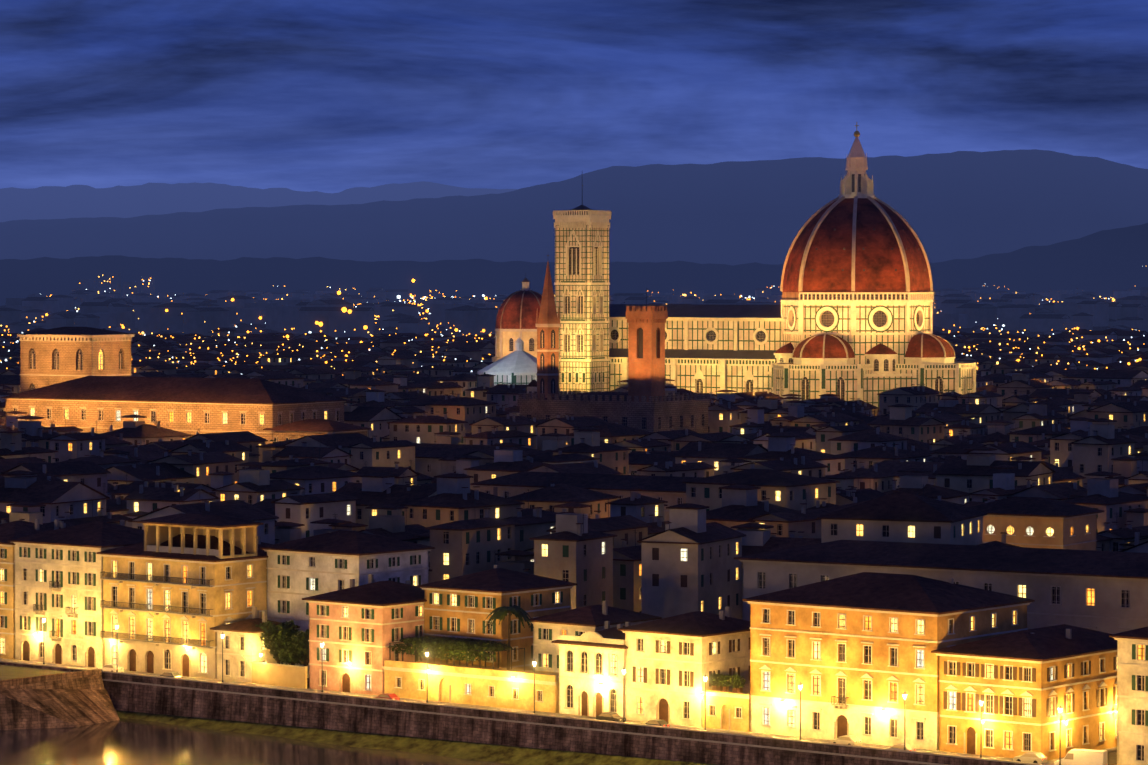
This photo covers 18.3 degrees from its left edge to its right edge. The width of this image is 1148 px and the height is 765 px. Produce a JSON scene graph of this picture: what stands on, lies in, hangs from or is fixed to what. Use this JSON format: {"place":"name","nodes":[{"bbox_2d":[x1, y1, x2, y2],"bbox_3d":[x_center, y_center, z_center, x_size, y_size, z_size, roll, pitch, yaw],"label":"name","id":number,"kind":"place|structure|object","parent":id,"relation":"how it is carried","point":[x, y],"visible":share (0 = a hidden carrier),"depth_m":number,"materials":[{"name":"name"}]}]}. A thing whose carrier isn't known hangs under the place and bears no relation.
{"place":"outdoors","nodes":[
{"label":"outdoors","id":0,"kind":"place"},
{"bbox_2d":[0,718,514,764],"bbox_3d":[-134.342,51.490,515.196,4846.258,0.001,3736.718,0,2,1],"label":"river water","id":1,"kind":"structure","parent":0,"point":[123,741],"depth_m":504.27,"materials":[{"name":"brown liquid"}]},
{"bbox_2d":[0,181,517,221],"bbox_3d":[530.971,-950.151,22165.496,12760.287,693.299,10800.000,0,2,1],"label":"hills","id":2,"kind":"structure","parent":0,"point":[66,202],"depth_m":23190.56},
{"bbox_2d":[116,710,716,764],"bbox_3d":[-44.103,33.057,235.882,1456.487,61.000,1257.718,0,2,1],"label":"grassy riverbank","id":3,"kind":"structure","parent":0,"point":[515,755],"depth_m":502.71,"materials":[{"name":"green plant"}]},
{"bbox_2d":[0,660,1048,764],"bbox_3d":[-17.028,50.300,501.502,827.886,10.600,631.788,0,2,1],"label":"embankment wall","id":4,"kind":"structure","parent":3,"relation":"on","point":[35,696],"depth_m":509.47,"materials":[{"name":"stone"}]},
{"bbox_2d":[179,678,928,762],"bbox_3d":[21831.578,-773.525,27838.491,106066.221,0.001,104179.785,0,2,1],"label":"plain ground","id":5,"kind":"structure","parent":0,"point":[474,716],"depth_m":514.23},
{"bbox_2d":[255,620,298,663],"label":"garden tree","id":6,"kind":"object","parent":5,"relation":"on","point":[273,634],"visible":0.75,"depth_m":539.47,"materials":[{"name":"green plant"}]},
{"bbox_2d":[270,635,307,664],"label":"garden tree","id":7,"kind":"object","parent":5,"relation":"on","point":[280,653],"visible":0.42,"depth_m":538.10,"materials":[{"name":"green plant"}]},
{"bbox_2d":[286,631,308,665],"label":"garden tree","id":8,"kind":"object","parent":5,"relation":"on","point":[298,643],"visible":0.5,"depth_m":536.31,"materials":[{"name":"green plant"}]},
{"bbox_2d":[302,629,308,645],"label":"garden tree","id":9,"kind":"object","parent":5,"relation":"on","point":[305,637],"depth_m":535.51,"materials":[{"name":"green plant"}]},
{"bbox_2d":[17,255,710,433],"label":"landmark towers","id":10,"kind":"structure","parent":5,"relation":"on","point":[525,314],"depth_m":1063.29,"materials":[{"name":"brick"}]},
{"bbox_2d":[477,337,536,386],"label":"baptistery","id":11,"kind":"structure","parent":5,"relation":"on","point":[518,365],"depth_m":1349.64,"materials":[{"name":"stone"}]},
{"bbox_2d":[483,605,533,669],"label":"palm tree","id":12,"kind":"object","parent":5,"relation":"on","point":[500,613],"visible":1,"depth_m":515.42,"materials":[{"name":"green plant"}]},
{"bbox_2d":[0,272,1147,619],"bbox_3d":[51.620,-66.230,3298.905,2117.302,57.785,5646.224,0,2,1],"label":"city buildings","id":13,"kind":"structure","parent":5,"relation":"on","point":[912,464],"depth_m":846.25,"materials":[{"name":"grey stone"}]},
{"bbox_2d":[0,513,1147,764],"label":"riverfront buildings","id":14,"kind":"structure","parent":5,"relation":"on","point":[854,655],"depth_m":503.57,"materials":[{"name":"paint"}]},
{"bbox_2d":[388,636,524,670],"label":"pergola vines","id":15,"kind":"object","parent":14,"relation":"on","point":[443,647],"visible":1,"depth_m":516.07,"materials":[{"name":"plant"}]},
{"bbox_2d":[34,632,1116,724],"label":"facade lanterns","id":16,"kind":"object","parent":14,"relation":"on","point":[701,693],"visible":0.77,"depth_m":496.00,"materials":[{"name":"glass"}]},
{"bbox_2d":[708,673,745,692],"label":"terrace plants","id":17,"kind":"object","parent":14,"relation":"on","point":[737,683],"visible":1,"depth_m":484.66,"materials":[{"name":"green plant"}]},
{"bbox_2d":[0,376,1147,633],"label":"buildings","id":18,"kind":"structure","parent":5,"relation":"on","point":[1058,568],"depth_m":595.87,"materials":[{"name":"stone"}]},
{"bbox_2d":[553,203,610,394],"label":"bell tower","id":19,"kind":"structure","parent":5,"relation":"on","point":[581,283],"depth_m":1307.47,"materials":[{"name":"stone"}]},
{"bbox_2d":[609,122,975,406],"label":"cathedral","id":20,"kind":"structure","parent":5,"relation":"on","point":[849,317],"depth_m":1270.56,"materials":[{"name":"stone"}]},
{"bbox_2d":[0,658,1116,764],"bbox_3d":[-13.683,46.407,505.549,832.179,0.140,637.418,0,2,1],"label":"street","id":21,"kind":"structure","parent":0,"point":[1112,755],"depth_m":500.29,"materials":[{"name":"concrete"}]},
{"bbox_2d":[42,617,44,664],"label":"street lamp","id":22,"kind":"object","parent":21,"relation":"on","point":[43,618],"visible":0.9,"depth_m":555.73,"materials":[{"name":"metal"}]},
{"bbox_2d":[98,664,123,671],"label":"car","id":23,"kind":"object","parent":21,"relation":"on","point":[110,667],"visible":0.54,"depth_m":552.28,"materials":[{"name":"silver metal"}]},
{"bbox_2d":[115,624,118,671],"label":"street lamp","id":24,"kind":"object","parent":21,"relation":"on","point":[116,625],"visible":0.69,"depth_m":545.61,"materials":[{"name":"metal"}]},
{"bbox_2d":[159,672,182,677],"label":"car","id":25,"kind":"object","parent":21,"relation":"on","point":[173,674],"visible":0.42,"depth_m":540.91,"materials":[{"name":"grey metal"}]},
{"bbox_2d":[221,632,223,681],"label":"street lamp","id":26,"kind":"object","parent":21,"relation":"on","point":[222,635],"visible":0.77,"depth_m":531.44,"materials":[{"name":"metal"}]},
{"bbox_2d":[320,642,323,691],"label":"street lamp","id":27,"kind":"object","parent":21,"relation":"on","point":[322,643],"visible":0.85,"depth_m":518.84,"materials":[{"name":"metal"}]},
{"bbox_2d":[375,693,399,699],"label":"car","id":28,"kind":"object","parent":21,"relation":"on","point":[390,696],"visible":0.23,"depth_m":513.41,"materials":[{"name":"red metal"}]},
{"bbox_2d":[425,651,428,702],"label":"street lamp","id":29,"kind":"object","parent":21,"relation":"on","point":[427,652],"visible":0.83,"depth_m":506.18,"materials":[{"name":"metal"}]},
{"bbox_2d":[533,659,535,712],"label":"street lamp","id":30,"kind":"object","parent":21,"relation":"on","point":[534,662],"visible":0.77,"depth_m":493.85,"materials":[{"name":"metal"}]},
{"bbox_2d":[596,712,625,721],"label":"car","id":31,"kind":"object","parent":21,"relation":"on","point":[611,716],"visible":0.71,"depth_m":490.82,"materials":[{"name":"silver metal"}]},
{"bbox_2d":[622,668,625,721],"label":"street lamp","id":32,"kind":"object","parent":21,"relation":"on","point":[623,670],"visible":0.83,"depth_m":484.04,"materials":[{"name":"metal"}]},
{"bbox_2d":[642,719,669,726],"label":"car","id":33,"kind":"object","parent":21,"relation":"on","point":[657,722],"visible":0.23,"depth_m":482.88,"materials":[{"name":"silver metal"}]},
{"bbox_2d":[704,674,706,729],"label":"street lamp","id":34,"kind":"object","parent":21,"relation":"on","point":[705,677],"visible":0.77,"depth_m":475.40,"materials":[{"name":"metal"}]},
{"bbox_2d":[798,682,801,739],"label":"street lamp","id":35,"kind":"object","parent":21,"relation":"on","point":[800,686],"visible":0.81,"depth_m":465.71,"materials":[{"name":"metal"}]},
{"bbox_2d":[830,735,861,745],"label":"car","id":36,"kind":"object","parent":21,"relation":"on","point":[850,739],"visible":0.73,"depth_m":466.19,"materials":[{"name":"silver metal"}]},
{"bbox_2d":[888,743,915,750],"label":"car","id":37,"kind":"object","parent":21,"relation":"on","point":[900,746],"visible":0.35,"depth_m":458.06,"materials":[{"name":"silver metal"}]},
{"bbox_2d":[903,693,906,749],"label":"street lamp","id":38,"kind":"object","parent":21,"relation":"on","point":[904,695],"visible":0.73,"depth_m":455.56,"materials":[{"name":"metal"}]},
{"bbox_2d":[979,698,982,757],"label":"street lamp","id":39,"kind":"object","parent":21,"relation":"on","point":[981,701],"visible":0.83,"depth_m":448.41,"materials":[{"name":"metal"}]},
{"bbox_2d":[1013,752,1046,763],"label":"car","id":40,"kind":"object","parent":21,"relation":"on","point":[1036,757],"visible":0.83,"depth_m":448.90,"materials":[{"name":"silver metal"}]},
{"bbox_2d":[1058,705,1061,764],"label":"street lamp","id":41,"kind":"object","parent":21,"relation":"on","point":[1060,708],"visible":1,"depth_m":441.22,"materials":[{"name":"metal"}]},
{"bbox_2d":[1055,748,1107,764],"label":"white van","id":42,"kind":"object","parent":21,"relation":"on","point":[1074,756],"visible":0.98,"depth_m":442.68,"materials":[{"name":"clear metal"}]},
{"bbox_2d":[0,149,1147,265],"bbox_3d":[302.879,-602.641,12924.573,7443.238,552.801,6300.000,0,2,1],"label":"hills","id":43,"kind":"structure","parent":0,"point":[960,205],"depth_m":12709.71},
{"bbox_2d":[0,223,1147,305],"bbox_3d":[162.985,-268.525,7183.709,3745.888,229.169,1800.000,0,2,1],"label":"hills","id":44,"kind":"structure","parent":0,"point":[1103,264],"depth_m":7125.27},
{"bbox_2d":[0,266,1143,374],"bbox_3d":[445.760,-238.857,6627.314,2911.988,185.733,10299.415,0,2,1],"label":"city lights","id":45,"kind":"object","parent":44,"relation":"on","point":[344,310],"visible":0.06,"depth_m":2248.10},
{"bbox_2d":[0,0,1147,192],"label":"sky","id":46,"kind":"structure","parent":0,"point":[325,96],"materials":[{"name":"blue"}]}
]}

